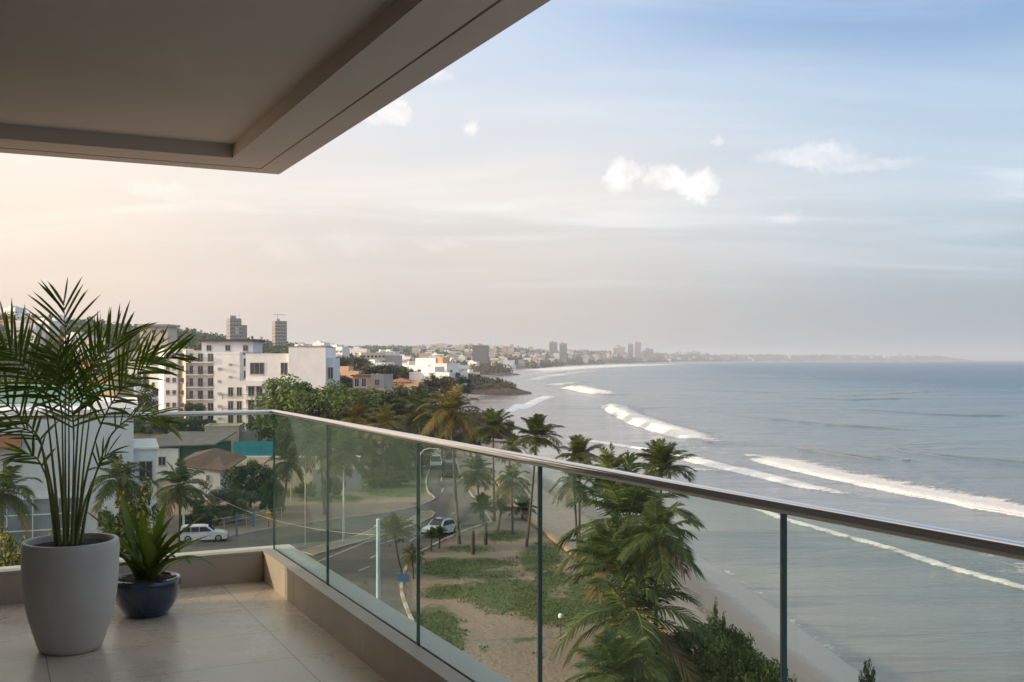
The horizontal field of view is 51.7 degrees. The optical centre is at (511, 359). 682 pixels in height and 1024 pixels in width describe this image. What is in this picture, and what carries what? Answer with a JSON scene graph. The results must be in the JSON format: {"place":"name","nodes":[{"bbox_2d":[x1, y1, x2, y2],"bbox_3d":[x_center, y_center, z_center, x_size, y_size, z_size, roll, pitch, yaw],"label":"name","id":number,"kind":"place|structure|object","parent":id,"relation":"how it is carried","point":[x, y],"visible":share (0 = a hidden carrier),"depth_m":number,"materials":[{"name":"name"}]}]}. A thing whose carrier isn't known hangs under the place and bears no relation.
{"place":"outdoors","nodes":[
{"label":"outdoors","id":0,"kind":"place"},
{"bbox_2d":[0,581,386,681],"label":"floor","id":1,"kind":"structure","parent":0,"point":[259,631],"depth_m":5.84,"materials":[{"name":"tile"}]},
{"bbox_2d":[0,277,201,655],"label":"potted palm","id":2,"kind":"object","parent":1,"relation":"on","point":[69,581],"visible":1,"depth_m":5.74,"materials":[{"name":"plant"}]},
{"bbox_2d":[84,492,214,618],"bbox_3d":[-2.258,1.224,6.590,0.825,0.751,0.470,0,0,0],"label":"potted plant","id":3,"kind":"object","parent":1,"relation":"on","point":[148,586],"visible":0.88,"depth_m":6.53,"materials":[{"name":"green plant"}]},
{"bbox_2d":[0,544,510,681],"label":"parapet wall","id":4,"kind":"structure","parent":1,"relation":"on","point":[376,635],"depth_m":6.16,"materials":[{"name":"paint"}]},
{"bbox_2d":[0,410,1023,681],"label":"glass balustrade","id":5,"kind":"object","parent":4,"relation":"on","point":[948,536],"visible":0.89,"depth_m":3.20,"materials":[{"name":"teal"}]},
{"bbox_2d":[169,452,488,616],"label":"road","id":6,"kind":"structure","parent":0,"point":[348,564],"depth_m":98.97,"materials":[{"name":"asphalt"}]},
{"bbox_2d":[0,461,43,562],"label":"palm tree","id":7,"kind":"object","parent":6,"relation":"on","point":[8,475],"visible":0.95,"depth_m":80.03,"materials":[{"name":"green plant"}]},
{"bbox_2d":[107,476,173,554],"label":"leafy shrub","id":8,"kind":"object","parent":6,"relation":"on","point":[141,507],"visible":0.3,"depth_m":84.53,"materials":[{"name":"green plant"}]},
{"bbox_2d":[180,524,228,541],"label":"parked car","id":9,"kind":"object","parent":6,"relation":"on","point":[194,531],"visible":0.87,"depth_m":98.04,"materials":[{"name":"white paint"}]},
{"bbox_2d":[168,458,492,621],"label":"kerb","id":10,"kind":"structure","parent":6,"relation":"on","point":[407,609],"depth_m":102.76,"materials":[{"name":"paint"}]},
{"bbox_2d":[374,519,379,599],"bbox_3d":[-8.049,13.370,63.153,0.372,7.661,0.268,0,0,-26],"label":"utility pole","id":11,"kind":"object","parent":6,"relation":"on","point":[377,525],"visible":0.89,"depth_m":63.08,"materials":[{"name":"metal"}]},
{"bbox_2d":[426,453,441,468],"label":"minibus","id":12,"kind":"object","parent":6,"relation":"on","point":[435,460],"visible":0.84,"depth_m":162.78,"materials":[{"name":"white paint"}]},
{"bbox_2d":[421,517,460,536],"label":"driving car","id":13,"kind":"object","parent":6,"relation":"on","point":[448,524],"visible":0.57,"depth_m":101.88,"materials":[{"name":"white paint"}]},
{"bbox_2d":[441,460,456,476],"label":"parked van","id":14,"kind":"object","parent":6,"relation":"on","point":[447,468],"visible":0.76,"depth_m":151.11,"materials":[{"name":"paint"}]},
{"bbox_2d":[303,510,432,553],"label":"pavement","id":15,"kind":"structure","parent":0,"point":[424,515],"depth_m":99.00,"materials":[{"name":"concrete"}]},
{"bbox_2d":[314,427,379,540],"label":"palm tree","id":16,"kind":"object","parent":15,"relation":"on","point":[345,461],"visible":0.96,"depth_m":97.60,"materials":[{"name":"green plant"}]},
{"bbox_2d":[0,331,972,681],"bbox_3d":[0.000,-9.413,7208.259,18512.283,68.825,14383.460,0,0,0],"label":"ground","id":17,"kind":"structure","parent":0,"point":[508,637],"depth_m":84.27,"materials":[{"name":"soil"}]},
{"bbox_2d":[0,526,31,566],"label":"leafy shrub","id":18,"kind":"object","parent":17,"relation":"on","point":[10,558],"visible":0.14,"depth_m":71.38,"materials":[{"name":"green plant"}]},
{"bbox_2d":[9,320,45,342],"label":"house","id":19,"kind":"structure","parent":17,"relation":"on","point":[36,328],"depth_m":583.74,"materials":[{"name":"paint"}]},
{"bbox_2d":[0,384,116,403],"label":"green roof shed","id":20,"kind":"structure","parent":17,"relation":"on","point":[18,400],"depth_m":149.93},
{"bbox_2d":[0,397,158,545],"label":"white house","id":21,"kind":"structure","parent":17,"relation":"on","point":[142,452],"depth_m":98.36,"materials":[{"name":"paint"}]},
{"bbox_2d":[6,515,31,531],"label":"window","id":22,"kind":"structure","parent":21,"relation":"in","point":[14,526],"depth_m":96.33,"materials":[{"name":"grey glass"}]},
{"bbox_2d":[32,499,50,514],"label":"window","id":23,"kind":"structure","parent":21,"relation":"in","point":[43,505],"depth_m":97.07,"materials":[{"name":"grey glass"}]},
{"bbox_2d":[32,514,51,530],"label":"window","id":24,"kind":"structure","parent":21,"relation":"in","point":[39,522],"depth_m":97.07,"materials":[{"name":"grey glass"}]},
{"bbox_2d":[138,460,153,482],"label":"window","id":25,"kind":"structure","parent":21,"relation":"in","point":[149,464],"depth_m":100.98,"materials":[{"name":"grey glass"}]},
{"bbox_2d":[0,350,161,433],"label":"undergrowth","id":26,"kind":"object","parent":17,"relation":"on","point":[139,426],"visible":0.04,"depth_m":272.40,"materials":[{"name":"green plant"}]},
{"bbox_2d":[98,506,134,553],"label":"leafy shrub","id":27,"kind":"object","parent":17,"relation":"on","point":[108,518],"visible":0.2,"depth_m":83.38,"materials":[{"name":"green plant"}]},
{"bbox_2d":[85,453,159,516],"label":"palm tree","id":28,"kind":"object","parent":17,"relation":"on","point":[121,482],"visible":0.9,"depth_m":84.57,"materials":[{"name":"green plant"}]},
{"bbox_2d":[137,385,158,408],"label":"hill tree","id":29,"kind":"object","parent":17,"relation":"on","point":[148,395],"visible":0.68,"depth_m":283.90,"materials":[{"name":"green plant"}]},
{"bbox_2d":[137,324,179,355],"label":"tower building","id":30,"kind":"structure","parent":17,"relation":"on","point":[171,330],"depth_m":420.00,"materials":[{"name":"beige concrete"}]},
{"bbox_2d":[152,458,214,552],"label":"palm tree","id":31,"kind":"object","parent":17,"relation":"on","point":[178,492],"visible":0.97,"depth_m":90.84,"materials":[{"name":"green plant"}]},
{"bbox_2d":[170,416,203,430],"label":"leafy tree","id":32,"kind":"object","parent":17,"relation":"on","point":[194,423],"visible":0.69,"depth_m":199.08,"materials":[{"name":"green plant"}]},
{"bbox_2d":[157,431,236,478],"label":"long shed","id":33,"kind":"structure","parent":17,"relation":"on","point":[172,449],"depth_m":150.35,"materials":[{"name":"beige concrete"}]},
{"bbox_2d":[181,511,218,525],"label":"leafy shrub","id":34,"kind":"object","parent":17,"relation":"on","point":[207,519],"visible":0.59,"depth_m":103.72,"materials":[{"name":"green plant"}]},
{"bbox_2d":[175,448,246,498],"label":"white hut","id":35,"kind":"object","parent":17,"relation":"on","point":[214,463],"visible":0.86,"depth_m":129.70,"materials":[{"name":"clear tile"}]},
{"bbox_2d":[159,339,264,425],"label":"apartment building","id":36,"kind":"structure","parent":17,"relation":"on","point":[199,382],"depth_m":255.59,"materials":[{"name":"paint"}]},
{"bbox_2d":[185,481,259,522],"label":"leafy shrub","id":37,"kind":"object","parent":17,"relation":"on","point":[222,511],"visible":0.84,"depth_m":109.31,"materials":[{"name":"green plant"}]},
{"bbox_2d":[204,423,260,452],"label":"beige block","id":38,"kind":"structure","parent":17,"relation":"on","point":[241,434],"depth_m":165.71,"materials":[{"name":"paint"}]},
{"bbox_2d":[226,313,246,338],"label":"tower building","id":39,"kind":"structure","parent":17,"relation":"on","point":[235,329],"depth_m":903.43,"materials":[{"name":"grey concrete"}]},
{"bbox_2d":[220,459,278,507],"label":"leafy tree","id":40,"kind":"object","parent":17,"relation":"on","point":[258,473],"visible":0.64,"depth_m":118.22,"materials":[{"name":"green plant"}]},
{"bbox_2d":[0,312,512,389],"bbox_3d":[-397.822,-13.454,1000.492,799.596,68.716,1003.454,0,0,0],"label":"hillside woodland","id":41,"kind":"object","parent":17,"relation":"on","point":[195,344],"visible":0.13,"depth_m":794.98,"materials":[{"name":"green plant"}]},
{"bbox_2d":[257,474,284,516],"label":"leafy tree","id":42,"kind":"object","parent":17,"relation":"on","point":[266,494],"visible":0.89,"depth_m":113.41,"materials":[{"name":"green plant"}]},
{"bbox_2d":[272,314,286,347],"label":"tower building","id":43,"kind":"structure","parent":17,"relation":"on","point":[279,332],"depth_m":1003.18,"materials":[{"name":"grey concrete"}]},
{"bbox_2d":[222,346,339,427],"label":"apartment building","id":44,"kind":"structure","parent":17,"relation":"on","point":[316,366],"depth_m":229.98,"materials":[{"name":"paint"}]},
{"bbox_2d":[249,362,264,374],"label":"window","id":45,"kind":"structure","parent":44,"relation":"in","point":[256,368],"depth_m":229.97,"materials":[{"name":"grey glass"}]},
{"bbox_2d":[263,444,309,502],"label":"palm tree","id":46,"kind":"object","parent":17,"relation":"on","point":[283,469],"visible":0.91,"depth_m":116.85,"materials":[{"name":"green plant"}]},
{"bbox_2d":[263,423,318,455],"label":"leafy tree","id":47,"kind":"object","parent":17,"relation":"on","point":[284,438],"visible":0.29,"depth_m":149.67,"materials":[{"name":"green plant"}]},
{"bbox_2d":[236,456,360,487],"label":"garden wall","id":48,"kind":"structure","parent":17,"relation":"on","point":[262,460],"depth_m":139.80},
{"bbox_2d":[233,441,272,455],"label":"turquoise fence","id":49,"kind":"object","parent":48,"relation":"on","point":[254,448],"visible":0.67,"depth_m":140.00,"materials":[{"name":"metal"}]},
{"bbox_2d":[294,481,315,499],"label":"leafy shrub","id":50,"kind":"object","parent":17,"relation":"on","point":[310,488],"visible":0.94,"depth_m":127.56,"materials":[{"name":"green plant"}]},
{"bbox_2d":[248,371,386,440],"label":"leafy tree","id":51,"kind":"object","parent":17,"relation":"on","point":[331,401],"visible":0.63,"depth_m":167.47,"materials":[{"name":"green plant"}]},
{"bbox_2d":[286,423,351,515],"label":"palm tree","id":52,"kind":"object","parent":17,"relation":"on","point":[319,449],"visible":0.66,"depth_m":114.87,"materials":[{"name":"green plant"}]},
{"bbox_2d":[320,475,346,496],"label":"leafy shrub","id":53,"kind":"object","parent":17,"relation":"on","point":[337,489],"visible":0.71,"depth_m":129.51,"materials":[{"name":"green plant"}]},
{"bbox_2d":[313,468,361,490],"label":"grey wall","id":54,"kind":"structure","parent":17,"relation":"on","point":[354,483],"depth_m":136.51,"materials":[{"name":"concrete"}]},
{"bbox_2d":[337,396,380,439],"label":"palm tree","id":55,"kind":"object","parent":17,"relation":"on","point":[358,410],"visible":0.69,"depth_m":157.05,"materials":[{"name":"green plant"}]},
{"bbox_2d":[349,355,368,370],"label":"leafy tree","id":56,"kind":"object","parent":17,"relation":"on","point":[357,362],"visible":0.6,"depth_m":476.78,"materials":[{"name":"green plant"}]},
{"bbox_2d":[348,433,394,475],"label":"palm tree","id":57,"kind":"object","parent":17,"relation":"on","point":[366,443],"visible":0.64,"depth_m":152.56,"materials":[{"name":"green plant"}]},
{"bbox_2d":[347,374,396,425],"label":"villa","id":58,"kind":"object","parent":17,"relation":"on","point":[379,382],"visible":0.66,"depth_m":239.75,"materials":[{"name":"paint"}]},
{"bbox_2d":[363,476,391,487],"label":"leafy shrub","id":59,"kind":"object","parent":17,"relation":"on","point":[383,481],"visible":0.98,"depth_m":139.39,"materials":[{"name":"green plant"}]},
{"bbox_2d":[356,361,400,379],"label":"leafy tree","id":60,"kind":"object","parent":17,"relation":"on","point":[367,368],"visible":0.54,"depth_m":327.63,"materials":[{"name":"green plant"}]},
{"bbox_2d":[359,353,401,365],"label":"cream block","id":61,"kind":"structure","parent":17,"relation":"on","point":[395,359],"depth_m":604.18,"materials":[{"name":"beige concrete"}]},
{"bbox_2d":[364,403,407,472],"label":"palm tree","id":62,"kind":"object","parent":17,"relation":"on","point":[386,417],"visible":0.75,"depth_m":152.44,"materials":[{"name":"green plant"}]},
{"bbox_2d":[360,383,415,456],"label":"leafy tree","id":63,"kind":"object","parent":17,"relation":"on","point":[388,397],"visible":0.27,"depth_m":176.70,"materials":[{"name":"green plant"}]},
{"bbox_2d":[373,511,415,573],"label":"palm tree","id":64,"kind":"object","parent":17,"relation":"on","point":[392,525],"visible":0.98,"depth_m":81.64,"materials":[{"name":"green plant"}]},
{"bbox_2d":[379,471,414,485],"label":"leafy shrub","id":65,"kind":"object","parent":17,"relation":"on","point":[395,477],"visible":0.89,"depth_m":141.29,"materials":[{"name":"green plant"}]},
{"bbox_2d":[373,429,421,475],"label":"palm tree","id":66,"kind":"object","parent":17,"relation":"on","point":[396,452],"visible":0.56,"depth_m":154.86,"materials":[{"name":"green plant"}]},
{"bbox_2d":[393,378,423,392],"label":"villa","id":67,"kind":"object","parent":17,"relation":"on","point":[408,383],"visible":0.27,"depth_m":299.22,"materials":[{"name":"paint"}]},
{"bbox_2d":[387,441,431,468],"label":"leafy tree","id":68,"kind":"object","parent":17,"relation":"on","point":[424,461],"visible":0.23,"depth_m":163.02,"materials":[{"name":"green plant"}]},
{"bbox_2d":[400,543,425,578],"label":"palm tree","id":69,"kind":"object","parent":17,"relation":"on","point":[410,557],"visible":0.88,"depth_m":81.65,"materials":[{"name":"green plant"}]},
{"bbox_2d":[385,387,444,444],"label":"palm tree","id":70,"kind":"object","parent":17,"relation":"on","point":[413,405],"visible":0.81,"depth_m":160.63,"materials":[{"name":"green plant"}]},
{"bbox_2d":[399,386,447,434],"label":"leafy tree","id":71,"kind":"object","parent":17,"relation":"on","point":[426,395],"visible":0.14,"depth_m":189.09,"materials":[{"name":"green plant"}]},
{"bbox_2d":[406,357,458,371],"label":"white block","id":72,"kind":"structure","parent":17,"relation":"on","point":[445,363],"depth_m":418.02,"materials":[{"name":"paint"}]},
{"bbox_2d":[409,367,467,412],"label":"house","id":73,"kind":"structure","parent":17,"relation":"on","point":[424,372],"depth_m":330.46,"materials":[{"name":"paint"}]},
{"bbox_2d":[421,372,461,396],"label":"leafy tree","id":74,"kind":"object","parent":17,"relation":"on","point":[438,383],"visible":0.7,"depth_m":298.33,"materials":[{"name":"green plant"}]},
{"bbox_2d":[420,430,462,455],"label":"leafy tree","id":75,"kind":"object","parent":17,"relation":"on","point":[456,438],"visible":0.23,"depth_m":183.96,"materials":[{"name":"green plant"}]},
{"bbox_2d":[412,382,482,543],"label":"palm tree","id":76,"kind":"object","parent":17,"relation":"on","point":[449,415],"visible":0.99,"depth_m":96.72,"materials":[{"name":"green plant"}]},
{"bbox_2d":[455,430,491,457],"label":"leafy tree","id":77,"kind":"object","parent":17,"relation":"on","point":[472,441],"visible":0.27,"depth_m":198.88,"materials":[{"name":"green plant"}]},
{"bbox_2d":[457,453,498,518],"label":"palm tree","id":78,"kind":"object","parent":17,"relation":"on","point":[477,475],"visible":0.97,"depth_m":111.37,"materials":[{"name":"green plant"}]},
{"bbox_2d":[472,343,488,365],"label":"slab tower","id":79,"kind":"structure","parent":17,"relation":"on","point":[480,352],"depth_m":1498.90,"materials":[{"name":"grey concrete"}]},
{"bbox_2d":[468,492,497,525],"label":"palm tree","id":80,"kind":"object","parent":17,"relation":"on","point":[483,503],"visible":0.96,"depth_m":107.56,"materials":[{"name":"green plant"}]},
{"bbox_2d":[286,470,683,681],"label":"grass","id":81,"kind":"structure","parent":17,"relation":"on","point":[506,606],"depth_m":76.32,"materials":[{"name":"plant"}]},
{"bbox_2d":[469,407,515,520],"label":"palm tree","id":82,"kind":"object","parent":17,"relation":"on","point":[491,420],"visible":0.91,"depth_m":110.34,"materials":[{"name":"green plant"}]},
{"bbox_2d":[488,497,510,530],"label":"palm tree","id":83,"kind":"object","parent":17,"relation":"on","point":[501,508],"visible":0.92,"depth_m":104.50,"materials":[{"name":"green plant"}]},
{"bbox_2d":[470,378,531,394],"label":"rocky headland","id":84,"kind":"structure","parent":17,"relation":"on","point":[501,391],"depth_m":592.26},
{"bbox_2d":[469,374,516,389],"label":"headland scrub","id":85,"kind":"object","parent":84,"relation":"on","point":[507,384],"visible":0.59,"depth_m":605.58,"materials":[{"name":"green plant"}]},
{"bbox_2d":[491,464,530,533],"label":"palm tree","id":86,"kind":"object","parent":17,"relation":"on","point":[511,475],"visible":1,"depth_m":102.49,"materials":[{"name":"green plant"}]},
{"bbox_2d":[494,433,527,480],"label":"palm tree","id":87,"kind":"object","parent":17,"relation":"on","point":[509,446],"visible":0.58,"depth_m":146.88,"materials":[{"name":"green plant"}]},
{"bbox_2d":[507,496,537,518],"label":"palm tree","id":88,"kind":"object","parent":17,"relation":"on","point":[523,505],"visible":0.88,"depth_m":111.83,"materials":[{"name":"green plant"}]},
{"bbox_2d":[510,413,564,546],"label":"palm tree","id":89,"kind":"object","parent":17,"relation":"on","point":[535,422],"visible":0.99,"depth_m":94.92,"materials":[{"name":"green plant"}]},
{"bbox_2d":[549,462,596,568],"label":"palm tree","id":90,"kind":"object","parent":17,"relation":"on","point":[574,477],"visible":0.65,"depth_m":85.12,"materials":[{"name":"green plant"}]},
{"bbox_2d":[554,435,604,554],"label":"palm tree","id":91,"kind":"object","parent":17,"relation":"on","point":[581,453],"visible":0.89,"depth_m":92.01,"materials":[{"name":"green plant"}]},
{"bbox_2d":[483,466,693,653],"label":"sea wall","id":92,"kind":"structure","parent":17,"relation":"on","point":[548,534],"depth_m":100.31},
{"bbox_2d":[584,443,644,513],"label":"palm tree","id":93,"kind":"object","parent":17,"relation":"on","point":[612,459],"visible":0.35,"depth_m":86.23,"materials":[{"name":"green plant"}]},
{"bbox_2d":[562,511,671,629],"bbox_3d":[5.870,12.916,59.109,6.303,8.799,6.417,0,0,0],"label":"palm tree","id":94,"kind":"object","parent":17,"relation":"on","point":[607,546],"visible":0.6,"depth_m":58.76,"materials":[{"name":"green plant"}]},
{"bbox_2d":[564,627,672,681],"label":"palm tree","id":95,"kind":"object","parent":17,"relation":"on","point":[614,656],"visible":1,"depth_m":44.84,"materials":[{"name":"green plant"}]},
{"bbox_2d":[552,450,707,608],"bbox_3d":[7.141,11.431,64.758,9.590,11.807,9.845,0,0,0],"label":"palm tree","id":96,"kind":"object","parent":17,"relation":"on","point":[627,499],"visible":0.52,"depth_m":64.15,"materials":[{"name":"green plant"}]},
{"bbox_2d":[548,556,721,681],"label":"palm tree","id":97,"kind":"object","parent":17,"relation":"on","point":[637,624],"visible":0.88,"depth_m":51.31,"materials":[{"name":"green plant"}]},
{"bbox_2d":[611,498,704,657],"bbox_3d":[7.263,12.122,52.855,4.719,10.366,4.793,0,0,0],"label":"palm tree","id":98,"kind":"object","parent":17,"relation":"on","point":[657,517],"visible":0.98,"depth_m":52.21,"materials":[{"name":"green plant"}]},
{"bbox_2d":[342,344,975,371],"bbox_3d":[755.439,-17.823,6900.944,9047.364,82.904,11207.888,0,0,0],"label":"woodland","id":99,"kind":"object","parent":17,"relation":"on","point":[407,350],"visible":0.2,"depth_m":3309.13,"materials":[{"name":"green plant"}]},
{"bbox_2d":[627,438,697,601],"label":"palm tree","id":100,"kind":"object","parent":17,"relation":"on","point":[660,456],"visible":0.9,"depth_m":73.54,"materials":[{"name":"green plant"}]},
{"bbox_2d":[412,343,913,367],"bbox_3d":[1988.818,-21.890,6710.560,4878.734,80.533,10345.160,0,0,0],"label":"town","id":101,"kind":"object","parent":17,"relation":"on","point":[493,353],"visible":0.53,"depth_m":2893.32},
{"bbox_2d":[657,623,734,681],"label":"leafy shrub","id":102,"kind":"object","parent":17,"relation":"on","point":[701,663],"visible":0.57,"depth_m":51.74,"materials":[{"name":"green plant"}]},
{"bbox_2d":[704,614,755,681],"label":"leafy shrub","id":103,"kind":"object","parent":17,"relation":"on","point":[736,637],"visible":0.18,"depth_m":54.64,"materials":[{"name":"green plant"}]},
{"bbox_2d":[708,637,779,681],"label":"leafy shrub","id":104,"kind":"object","parent":17,"relation":"on","point":[753,667],"visible":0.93,"depth_m":51.54,"materials":[{"name":"green plant"}]},
{"bbox_2d":[858,656,875,681],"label":"leafy shrub","id":105,"kind":"object","parent":17,"relation":"on","point":[868,678],"visible":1,"depth_m":55.79,"materials":[{"name":"green plant"}]},
{"bbox_2d":[0,0,1023,359],"label":"sky","id":106,"kind":"structure","parent":0,"point":[755,177],"materials":[{"name":"blue"}]},
{"bbox_2d":[472,360,1023,681],"bbox_3d":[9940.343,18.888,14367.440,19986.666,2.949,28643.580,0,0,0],"label":"sea","id":107,"kind":"structure","parent":0,"point":[937,443],"depth_m":185.33,"materials":[{"name":"liquid"}]},
{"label":"house wall","id":108,"kind":"structure","parent":0,"visible":0},
{"bbox_2d":[0,0,549,173],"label":"ceiling","id":109,"kind":"structure","parent":108,"relation":"attached to","point":[270,86],"depth_m":5.27,"materials":[{"name":"paint"}]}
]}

